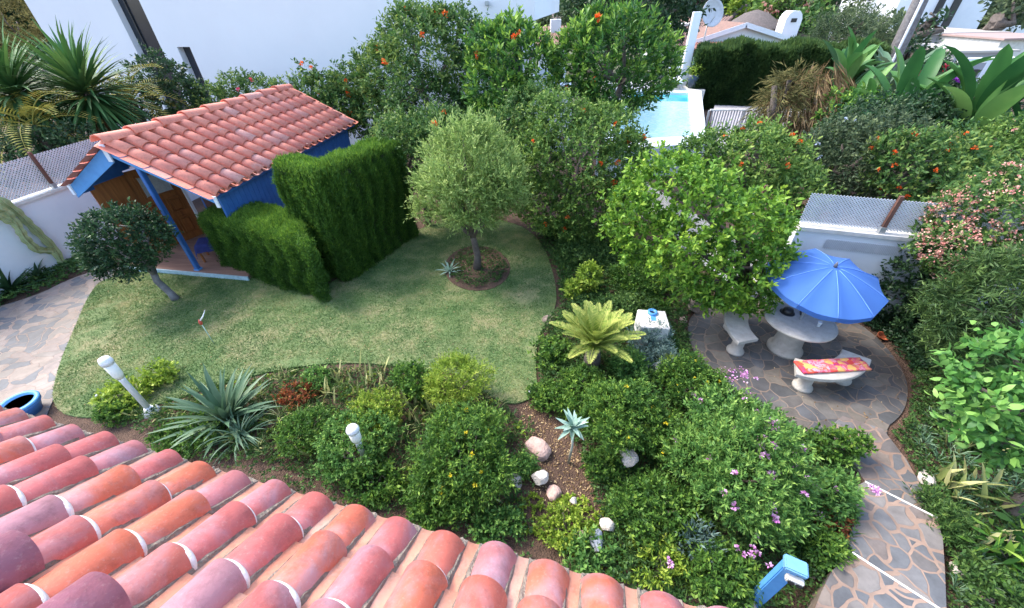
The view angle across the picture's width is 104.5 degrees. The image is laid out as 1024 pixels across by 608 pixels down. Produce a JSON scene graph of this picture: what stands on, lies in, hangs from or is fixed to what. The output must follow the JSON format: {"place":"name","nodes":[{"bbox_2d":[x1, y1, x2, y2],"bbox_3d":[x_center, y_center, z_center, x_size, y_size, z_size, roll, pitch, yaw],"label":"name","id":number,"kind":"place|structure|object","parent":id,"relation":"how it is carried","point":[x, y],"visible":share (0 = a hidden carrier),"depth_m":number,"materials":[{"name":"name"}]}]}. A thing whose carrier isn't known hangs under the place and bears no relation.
{"place":"outdoors","nodes":[
{"label":"outdoors","id":0,"kind":"place"},
{"bbox_2d":[0,267,118,416],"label":"garden path","id":1,"kind":"structure","parent":0,"point":[36,330],"depth_m":7.95,"materials":[{"name":"stone"}]},
{"bbox_2d":[51,220,556,417],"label":"lawn","id":2,"kind":"structure","parent":0,"point":[515,295],"depth_m":8.06,"materials":[{"name":"plant"}]},
{"bbox_2d":[87,374,156,418],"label":"shrub","id":3,"kind":"object","parent":2,"relation":"on","point":[107,391],"visible":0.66,"depth_m":6.38,"materials":[{"name":"green plant"}]},
{"bbox_2d":[64,196,183,300],"bbox_3d":[-7.797,-0.959,8.195,1.884,2.333,1.744,19,42,24],"label":"citrus tree","id":4,"kind":"object","parent":2,"relation":"on","point":[88,241],"visible":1,"depth_m":7.67,"materials":[{"name":"green plant"}]},
{"bbox_2d":[195,200,332,302],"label":"clipped hedge","id":5,"kind":"object","parent":2,"relation":"on","point":[275,244],"visible":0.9,"depth_m":8.68,"materials":[{"name":"plant"}]},
{"bbox_2d":[444,246,509,290],"bbox_3d":[-0.848,-0.902,9.714,1.616,0.050,2.047,-1,37,0],"label":"tree bed","id":6,"kind":"object","parent":2,"relation":"on","point":[489,284],"visible":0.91,"depth_m":9.49,"materials":[{"name":"soil"}]},
{"bbox_2d":[400,105,538,269],"bbox_3d":[-0.808,-2.273,8.573,2.697,3.633,2.503,-28,45,-30],"label":"olive tree","id":7,"kind":"object","parent":6,"relation":"on","point":[454,190],"visible":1,"depth_m":7.94,"materials":[{"name":"green plant"}]},
{"bbox_2d":[4,27,983,115],"bbox_3d":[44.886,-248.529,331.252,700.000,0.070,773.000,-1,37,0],"label":"ground","id":8,"kind":"structure","parent":0,"point":[32,83],"depth_m":35.61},
{"bbox_2d":[551,0,715,75],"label":"garden tree","id":9,"kind":"object","parent":8,"relation":"on","point":[684,7],"visible":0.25,"depth_m":29.90,"materials":[{"name":"green plant"}]},
{"bbox_2d":[652,11,801,66],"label":"house","id":10,"kind":"structure","parent":8,"relation":"on","point":[788,24],"depth_m":36.80,"materials":[{"name":"paint"}]},
{"bbox_2d":[830,0,1023,86],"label":"white villa","id":11,"kind":"object","parent":8,"relation":"on","point":[964,35],"visible":0.34,"depth_m":31.93,"materials":[{"name":"paint"}]},
{"bbox_2d":[0,99,1023,607],"bbox_3d":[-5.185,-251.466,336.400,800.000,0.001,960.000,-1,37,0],"label":"ground","id":12,"kind":"structure","parent":0,"point":[536,551],"depth_m":5.85,"materials":[{"name":"soil"}]},
{"bbox_2d":[0,0,65,105],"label":"garden tree","id":13,"kind":"object","parent":12,"relation":"on","point":[18,30],"visible":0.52,"depth_m":19.74,"materials":[{"name":"green plant"}]},
{"bbox_2d":[0,197,66,267],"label":"candelabra cactus","id":14,"kind":"object","parent":12,"relation":"on","point":[10,211],"visible":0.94,"depth_m":9.24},
{"bbox_2d":[0,22,88,164],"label":"yucca","id":15,"kind":"object","parent":12,"relation":"on","point":[7,81],"visible":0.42,"depth_m":10.87,"materials":[{"name":"green plant"}]},
{"bbox_2d":[0,88,102,179],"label":"palm","id":16,"kind":"object","parent":12,"relation":"on","point":[23,114],"visible":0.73,"depth_m":10.63,"materials":[{"name":"green plant"}]},
{"bbox_2d":[0,115,107,195],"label":"shrub","id":17,"kind":"object","parent":12,"relation":"on","point":[56,137],"visible":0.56,"depth_m":10.57,"materials":[{"name":"green plant"}]},
{"bbox_2d":[0,256,109,305],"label":"ground cover","id":18,"kind":"object","parent":12,"relation":"on","point":[58,267],"visible":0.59,"depth_m":9.46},
{"bbox_2d":[0,16,168,144],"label":"yucca","id":19,"kind":"object","parent":12,"relation":"on","point":[68,65],"visible":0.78,"depth_m":11.27,"materials":[{"name":"green plant"}]},
{"bbox_2d":[0,166,199,292],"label":"garden wall","id":20,"kind":"structure","parent":12,"relation":"on","point":[50,212],"depth_m":9.70,"materials":[{"name":"paint"}]},
{"bbox_2d":[0,126,122,200],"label":"fence","id":21,"kind":"object","parent":20,"relation":"on","point":[42,171],"visible":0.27,"depth_m":9.61,"materials":[{"name":"metal"}]},
{"bbox_2d":[101,38,210,128],"bbox_3d":[-12.520,-6.631,13.917,3.998,4.493,2.805,-1,37,0],"label":"garden tree","id":22,"kind":"object","parent":12,"relation":"on","point":[182,80],"visible":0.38,"depth_m":13.31,"materials":[{"name":"green plant"}]},
{"bbox_2d":[143,411,224,458],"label":"shrub","id":23,"kind":"object","parent":12,"relation":"on","point":[156,436],"visible":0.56,"depth_m":5.80,"materials":[{"name":"green plant"}]},
{"bbox_2d":[59,84,357,280],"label":"garden shed","id":24,"kind":"structure","parent":12,"relation":"on","point":[222,152],"depth_m":9.48,"materials":[{"name":"tile"}]},
{"bbox_2d":[123,169,203,245],"bbox_3d":[-8.921,-2.539,10.248,0.074,1.995,0.976,18,41,23],"label":"door","id":25,"kind":"structure","parent":24,"relation":"in","point":[172,196],"depth_m":10.27,"materials":[{"name":"brown wood"}]},
{"bbox_2d":[148,362,281,458],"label":"striped agave","id":26,"kind":"object","parent":12,"relation":"on","point":[215,402],"visible":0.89,"depth_m":5.99,"materials":[{"name":"plant"}]},
{"bbox_2d":[175,66,274,108],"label":"shrub","id":27,"kind":"object","parent":12,"relation":"on","point":[219,91],"visible":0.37,"depth_m":13.67,"materials":[{"name":"green plant"}]},
{"bbox_2d":[24,0,558,145],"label":"white villa","id":28,"kind":"object","parent":12,"relation":"on","point":[205,39],"visible":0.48,"depth_m":16.40,"materials":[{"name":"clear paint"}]},
{"bbox_2d":[118,0,187,109],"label":"window","id":29,"kind":"structure","parent":28,"relation":"in","point":[134,6],"depth_m":17.04,"materials":[{"name":"glass"}]},
{"bbox_2d":[270,403,340,459],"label":"shrub","id":30,"kind":"object","parent":12,"relation":"on","point":[282,437],"visible":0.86,"depth_m":5.69,"materials":[{"name":"green plant"}]},
{"bbox_2d":[252,54,365,135],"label":"shrub","id":31,"kind":"object","parent":12,"relation":"on","point":[310,79],"visible":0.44,"depth_m":13.24,"materials":[{"name":"green plant"}]},
{"bbox_2d":[111,360,526,521],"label":"strappy tufts","id":32,"kind":"object","parent":12,"relation":"on","point":[274,417],"visible":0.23,"depth_m":6.28,"materials":[{"name":"plant"}]},
{"bbox_2d":[270,152,368,280],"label":"clipped hedge","id":33,"kind":"object","parent":12,"relation":"on","point":[305,192],"visible":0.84,"depth_m":8.35,"materials":[{"name":"plant"}]},
{"bbox_2d":[108,415,533,557],"bbox_3d":[-3.066,2.298,5.441,6.936,0.234,0.565,9,39,13],"label":"ground cover","id":34,"kind":"object","parent":12,"relation":"on","point":[158,421],"visible":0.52,"depth_m":5.45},
{"bbox_2d":[113,361,536,535],"bbox_3d":[-2.984,1.600,6.345,7.150,0.252,2.354,10,39,14],"label":"ground cover","id":35,"kind":"object","parent":12,"relation":"on","point":[529,429],"visible":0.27,"depth_m":6.14,"materials":[{"name":"plant"}]},
{"bbox_2d":[309,405,408,492],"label":"shrub","id":36,"kind":"object","parent":12,"relation":"on","point":[327,450],"visible":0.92,"depth_m":5.43,"materials":[{"name":"green plant"}]},
{"bbox_2d":[0,405,727,607],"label":"house","id":37,"kind":"structure","parent":12,"relation":"on","point":[104,519],"depth_m":1.69,"materials":[{"name":"tile"}]},
{"bbox_2d":[319,134,419,274],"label":"clipped hedge","id":38,"kind":"object","parent":12,"relation":"on","point":[376,188],"visible":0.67,"depth_m":9.35,"materials":[{"name":"plant"}]},
{"bbox_2d":[336,383,409,449],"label":"shrub","id":39,"kind":"object","parent":12,"relation":"on","point":[368,400],"visible":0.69,"depth_m":6.00,"materials":[{"name":"green plant"}]},
{"bbox_2d":[339,454,412,511],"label":"shrub","id":40,"kind":"object","parent":12,"relation":"on","point":[370,494],"visible":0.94,"depth_m":5.15,"materials":[{"name":"green plant"}]},
{"bbox_2d":[386,358,435,401],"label":"shrub","id":41,"kind":"object","parent":12,"relation":"on","point":[408,380],"visible":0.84,"depth_m":6.33,"materials":[{"name":"green plant"}]},
{"bbox_2d":[311,0,512,158],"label":"flowering tree","id":42,"kind":"object","parent":12,"relation":"on","point":[436,17],"visible":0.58,"depth_m":12.25,"materials":[{"name":"green plant"}]},
{"bbox_2d":[398,469,473,530],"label":"shrub","id":43,"kind":"object","parent":12,"relation":"on","point":[414,509],"visible":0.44,"depth_m":4.84,"materials":[{"name":"green plant"}]},
{"bbox_2d":[401,396,520,523],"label":"shrub","id":44,"kind":"object","parent":12,"relation":"on","point":[450,437],"visible":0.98,"depth_m":4.90,"materials":[{"name":"green plant"}]},
{"bbox_2d":[422,347,499,410],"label":"shrub","id":45,"kind":"object","parent":12,"relation":"on","point":[464,363],"visible":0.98,"depth_m":6.13,"materials":[{"name":"green plant"}]},
{"bbox_2d":[365,68,565,225],"bbox_3d":[-1.159,-3.841,10.426,5.294,3.955,2.756,-1,37,0],"label":"flowering shrub","id":46,"kind":"object","parent":12,"relation":"on","point":[509,115],"visible":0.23,"depth_m":9.76,"materials":[{"name":"green plant"}]},
{"bbox_2d":[468,502,528,543],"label":"shrub","id":47,"kind":"object","parent":12,"relation":"on","point":[493,513],"visible":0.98,"depth_m":4.75,"materials":[{"name":"green plant"}]},
{"bbox_2d":[458,2,570,143],"bbox_3d":[0.069,-5.509,11.497,3.186,5.253,2.536,-1,37,0],"label":"flowering tree","id":48,"kind":"object","parent":12,"relation":"on","point":[493,33],"visible":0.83,"depth_m":10.53,"materials":[{"name":"green plant"}]},
{"bbox_2d":[532,497,594,556],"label":"shrub","id":49,"kind":"object","parent":12,"relation":"on","point":[557,509],"visible":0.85,"depth_m":4.80,"materials":[{"name":"green plant"}]},
{"bbox_2d":[497,84,655,241],"bbox_3d":[1.596,-3.155,9.625,4.009,3.752,2.940,-1,37,0],"label":"flowering shrub","id":50,"kind":"object","parent":12,"relation":"on","point":[583,122],"visible":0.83,"depth_m":9.07,"materials":[{"name":"green plant"}]},
{"bbox_2d":[548,231,613,268],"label":"shrub","id":51,"kind":"object","parent":12,"relation":"on","point":[565,250],"visible":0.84,"depth_m":9.61,"materials":[{"name":"green plant"}]},
{"bbox_2d":[553,360,617,419],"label":"shrub","id":52,"kind":"object","parent":12,"relation":"on","point":[579,370],"visible":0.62,"depth_m":6.24,"materials":[{"name":"green plant"}]},
{"bbox_2d":[555,523,630,578],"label":"shrub","id":53,"kind":"object","parent":12,"relation":"on","point":[578,543],"visible":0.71,"depth_m":4.51,"materials":[{"name":"green plant"}]},
{"bbox_2d":[489,490,704,595],"bbox_3d":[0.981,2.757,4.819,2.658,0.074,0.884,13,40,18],"label":"shrubs","id":54,"kind":"object","parent":12,"relation":"on","point":[566,496],"visible":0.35,"depth_m":4.95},
{"bbox_2d":[549,300,645,372],"bbox_3d":[1.429,0.673,6.643,1.599,1.299,1.399,-1,37,0],"label":"cycad","id":55,"kind":"object","parent":12,"relation":"on","point":[595,329],"visible":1,"depth_m":6.52,"materials":[{"name":"green plant"}]},
{"bbox_2d":[579,446,631,487],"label":"shrub","id":56,"kind":"object","parent":12,"relation":"on","point":[601,462],"visible":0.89,"depth_m":5.28,"materials":[{"name":"green plant"}]},
{"bbox_2d":[544,0,689,176],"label":"glossy tree","id":57,"kind":"object","parent":12,"relation":"on","point":[605,23],"visible":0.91,"depth_m":10.86,"materials":[{"name":"green plant"}]},
{"bbox_2d":[534,225,705,316],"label":"ground cover","id":58,"kind":"object","parent":12,"relation":"on","point":[545,242],"visible":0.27,"depth_m":8.77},
{"bbox_2d":[575,372,687,465],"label":"shrub","id":59,"kind":"object","parent":12,"relation":"on","point":[639,437],"visible":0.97,"depth_m":5.37,"materials":[{"name":"green plant"}]},
{"bbox_2d":[608,261,674,297],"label":"shrub","id":60,"kind":"object","parent":12,"relation":"on","point":[622,276],"visible":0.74,"depth_m":8.63,"materials":[{"name":"green plant"}]},
{"bbox_2d":[595,90,706,177],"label":"swimming pool","id":61,"kind":"structure","parent":12,"relation":"in","point":[674,116],"depth_m":17.22,"materials":[{"name":"liquid"}]},
{"bbox_2d":[607,464,710,554],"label":"shrub","id":62,"kind":"object","parent":12,"relation":"on","point":[670,525],"visible":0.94,"depth_m":4.76,"materials":[{"name":"green plant"}]},
{"bbox_2d":[630,533,692,590],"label":"shrub","id":63,"kind":"object","parent":12,"relation":"on","point":[676,569],"visible":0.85,"depth_m":4.37,"materials":[{"name":"green plant"}]},
{"bbox_2d":[651,345,730,412],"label":"shrub","id":64,"kind":"object","parent":12,"relation":"on","point":[690,368],"visible":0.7,"depth_m":6.19,"materials":[{"name":"green plant"}]},
{"bbox_2d":[537,310,855,607],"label":"leafy tufts","id":65,"kind":"object","parent":12,"relation":"on","point":[683,598],"visible":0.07,"depth_m":4.84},
{"bbox_2d":[531,299,862,605],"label":"strappy tufts","id":66,"kind":"object","parent":12,"relation":"on","point":[644,565],"visible":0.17,"depth_m":4.90,"materials":[{"name":"plant"}]},
{"bbox_2d":[591,139,807,321],"bbox_3d":[3.215,-1.060,7.177,3.491,3.346,2.518,-1,37,0],"label":"lemon tree","id":67,"kind":"object","parent":12,"relation":"on","point":[718,235],"visible":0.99,"depth_m":6.62,"materials":[{"name":"green plant"}]},
{"bbox_2d":[538,291,863,607],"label":"ground cover","id":68,"kind":"object","parent":12,"relation":"on","point":[822,573],"visible":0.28,"depth_m":4.92,"materials":[{"name":"plant"}]},
{"bbox_2d":[676,533,767,607],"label":"shrub","id":69,"kind":"object","parent":12,"relation":"on","point":[734,557],"visible":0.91,"depth_m":4.17,"materials":[{"name":"green plant"}]},
{"bbox_2d":[680,377,795,487],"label":"shrub","id":70,"kind":"object","parent":12,"relation":"on","point":[716,399],"visible":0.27,"depth_m":5.41,"materials":[{"name":"green plant"}]},
{"bbox_2d":[677,111,846,246],"bbox_3d":[5.107,-2.248,8.604,3.316,3.451,2.158,-1,37,0],"label":"flowering shrub","id":71,"kind":"object","parent":12,"relation":"on","point":[771,138],"visible":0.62,"depth_m":7.90,"materials":[{"name":"green plant"}]},
{"bbox_2d":[655,369,881,568],"bbox_3d":[2.828,1.921,4.910,3.042,1.408,2.097,-18,41,-21],"label":"shrub","id":72,"kind":"object","parent":12,"relation":"on","point":[776,521],"visible":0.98,"depth_m":4.54,"materials":[{"name":"green plant"}]},
{"bbox_2d":[749,554,808,607],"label":"blue box lamp","id":73,"kind":"object","parent":12,"relation":"on","point":[785,570],"visible":0.93,"depth_m":3.74,"materials":[{"name":"paint"}]},
{"bbox_2d":[736,55,834,175],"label":"shrub","id":74,"kind":"object","parent":12,"relation":"on","point":[772,106],"visible":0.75,"depth_m":12.78,"materials":[{"name":"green plant"}]},
{"bbox_2d":[686,34,893,109],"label":"clipped hedge","id":75,"kind":"object","parent":12,"relation":"on","point":[736,70],"visible":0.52,"depth_m":21.04,"materials":[{"name":"plant"}]},
{"bbox_2d":[688,301,907,472],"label":"patio","id":76,"kind":"structure","parent":12,"relation":"on","point":[879,382],"depth_m":6.76,"materials":[{"name":"stone"}]},
{"bbox_2d":[723,308,757,356],"bbox_3d":[4.180,0.497,7.384,0.513,0.425,1.204,11,39,15],"label":"stone bench","id":77,"kind":"object","parent":76,"relation":"on","point":[738,330],"visible":0.85,"depth_m":7.13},
{"bbox_2d":[764,301,837,359],"bbox_3d":[4.995,0.546,7.071,1.110,0.702,1.110,-1,37,0],"label":"stone table","id":78,"kind":"object","parent":76,"relation":"on","point":[793,334],"visible":0.83,"depth_m":6.83,"materials":[{"name":"stone"}]},
{"bbox_2d":[767,248,888,323],"bbox_3d":[5.082,0.036,6.750,1.706,1.820,1.624,-1,37,0],"label":"parasol","id":79,"kind":"object","parent":78,"relation":"in","point":[818,284],"visible":0.94,"depth_m":6.10,"materials":[{"name":"fabric"}]},
{"bbox_2d":[791,349,870,393],"bbox_3d":[5.168,1.154,6.502,1.410,0.425,0.560,-8,38,-9],"label":"stone bench","id":80,"kind":"object","parent":76,"relation":"on","point":[802,383],"visible":0.66,"depth_m":6.34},
{"bbox_2d":[794,357,871,373],"bbox_3d":[5.116,0.982,6.329,1.101,0.054,0.260,-3,38,-2],"label":"bench cover","id":81,"kind":"object","parent":80,"relation":"on","point":[831,365],"visible":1,"depth_m":6.30,"materials":[{"name":"fabric"}]},
{"bbox_2d":[747,60,856,172],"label":"shrub","id":82,"kind":"object","parent":12,"relation":"on","point":[838,82],"visible":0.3,"depth_m":12.83,"materials":[{"name":"brown plant"}]},
{"bbox_2d":[790,523,858,571],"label":"shrub","id":83,"kind":"object","parent":12,"relation":"on","point":[837,549],"visible":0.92,"depth_m":4.37,"materials":[{"name":"green plant"}]},
{"bbox_2d":[802,458,868,531],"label":"shrub","id":84,"kind":"object","parent":12,"relation":"on","point":[848,493],"visible":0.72,"depth_m":4.64,"materials":[{"name":"green plant"}]},
{"bbox_2d":[801,421,879,467],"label":"shrub","id":85,"kind":"object","parent":12,"relation":"on","point":[845,440],"visible":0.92,"depth_m":5.34,"materials":[{"name":"green plant"}]},
{"bbox_2d":[804,0,904,45],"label":"garden tree","id":86,"kind":"object","parent":12,"relation":"on","point":[856,25],"visible":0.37,"depth_m":21.13,"materials":[{"name":"green plant"}]},
{"bbox_2d":[823,27,893,98],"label":"banana plant","id":87,"kind":"object","parent":12,"relation":"on","point":[852,58],"visible":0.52,"depth_m":13.54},
{"bbox_2d":[807,554,935,607],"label":"path step","id":88,"kind":"object","parent":12,"relation":"on","point":[859,583],"visible":0.92,"depth_m":4.08,"materials":[{"name":"stone"}]},
{"bbox_2d":[797,98,956,223],"bbox_3d":[8.421,-3.087,9.751,3.090,3.320,2.371,6,38,9],"label":"shrub","id":89,"kind":"object","parent":12,"relation":"on","point":[839,176],"visible":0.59,"depth_m":9.12,"materials":[{"name":"green plant"}]},
{"bbox_2d":[828,416,928,512],"bbox_3d":[5.053,2.200,5.503,0.945,0.045,1.513,-1,37,0],"label":"path landing","id":90,"kind":"object","parent":12,"relation":"on","point":[886,467],"visible":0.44,"depth_m":5.42,"materials":[{"name":"stone"}]},
{"bbox_2d":[762,221,1022,326],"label":"garden wall","id":91,"kind":"structure","parent":12,"relation":"on","point":[866,250],"depth_m":7.28,"materials":[{"name":"paint"}]},
{"bbox_2d":[752,185,1023,239],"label":"fence","id":92,"kind":"object","parent":91,"relation":"on","point":[882,228],"visible":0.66,"depth_m":6.96,"materials":[{"name":"metal"}]},
{"bbox_2d":[846,482,945,607],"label":"path step","id":93,"kind":"object","parent":12,"relation":"on","point":[900,541],"visible":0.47,"depth_m":4.55,"materials":[{"name":"stone"}]},
{"bbox_2d":[863,312,968,370],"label":"ground cover","id":94,"kind":"object","parent":12,"relation":"on","point":[885,327],"visible":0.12,"depth_m":7.16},
{"bbox_2d":[812,82,1023,205],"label":"shrub","id":95,"kind":"object","parent":12,"relation":"on","point":[940,104],"visible":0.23,"depth_m":10.44,"materials":[{"name":"green plant"}]},
{"bbox_2d":[856,46,995,129],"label":"banana plant","id":96,"kind":"object","parent":12,"relation":"on","point":[903,76],"visible":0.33,"depth_m":11.30,"materials":[{"name":"plant"}]},
{"bbox_2d":[853,116,1016,227],"bbox_3d":[9.298,-2.474,8.996,3.097,3.254,2.016,-1,37,0],"label":"shrub","id":97,"kind":"object","parent":12,"relation":"on","point":[894,188],"visible":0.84,"depth_m":8.30,"materials":[{"name":"green plant"}]},
{"bbox_2d":[914,496,999,553],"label":"shrub","id":98,"kind":"object","parent":12,"relation":"on","point":[956,520],"visible":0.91,"depth_m":4.65,"materials":[{"name":"green plant"}]},
{"bbox_2d":[891,341,1023,607],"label":"ground cover","id":99,"kind":"object","parent":12,"relation":"on","point":[923,373],"visible":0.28,"depth_m":5.42,"materials":[{"name":"plant"}]},
{"bbox_2d":[901,150,1023,322],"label":"lantana bush","id":100,"kind":"object","parent":12,"relation":"on","point":[967,191],"visible":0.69,"depth_m":6.33,"materials":[{"name":"pink plant"}]},
{"bbox_2d":[904,232,1023,387],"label":"shrub","id":101,"kind":"object","parent":12,"relation":"on","point":[968,284],"visible":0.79,"depth_m":5.66,"materials":[{"name":"green plant"}]},
{"bbox_2d":[909,406,1023,605],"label":"strappy tufts","id":102,"kind":"object","parent":12,"relation":"on","point":[968,478],"visible":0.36,"depth_m":5.17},
{"bbox_2d":[912,109,1023,222],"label":"shrub","id":103,"kind":"object","parent":12,"relation":"on","point":[1009,131],"visible":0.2,"depth_m":8.72,"materials":[{"name":"green plant"}]},
{"bbox_2d":[912,44,1023,210],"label":"banana plant","id":104,"kind":"object","parent":12,"relation":"on","point":[997,90],"visible":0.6,"depth_m":9.68,"materials":[{"name":"plant"}]},
{"bbox_2d":[924,317,1023,524],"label":"garden tree","id":105,"kind":"object","parent":12,"relation":"on","point":[1006,421],"visible":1,"depth_m":4.09,"materials":[{"name":"green plant"}]},
{"bbox_2d":[934,450,1020,510],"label":"snake plant","id":106,"kind":"object","parent":12,"relation":"on","point":[948,471],"visible":0.91,"depth_m":5.08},
{"bbox_2d":[949,547,1023,607],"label":"shrub","id":107,"kind":"object","parent":12,"relation":"on","point":[980,585],"visible":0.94,"depth_m":4.19,"materials":[{"name":"green plant"}]},
{"bbox_2d":[958,489,1023,595],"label":"shrub","id":108,"kind":"object","parent":12,"relation":"on","point":[1009,548],"visible":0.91,"depth_m":4.44,"materials":[{"name":"green plant"}]},
{"bbox_2d":[977,0,1023,32],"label":"garden tree","id":109,"kind":"object","parent":12,"relation":"on","point":[1002,18],"visible":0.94,"depth_m":32.19,"materials":[{"name":"green plant"}]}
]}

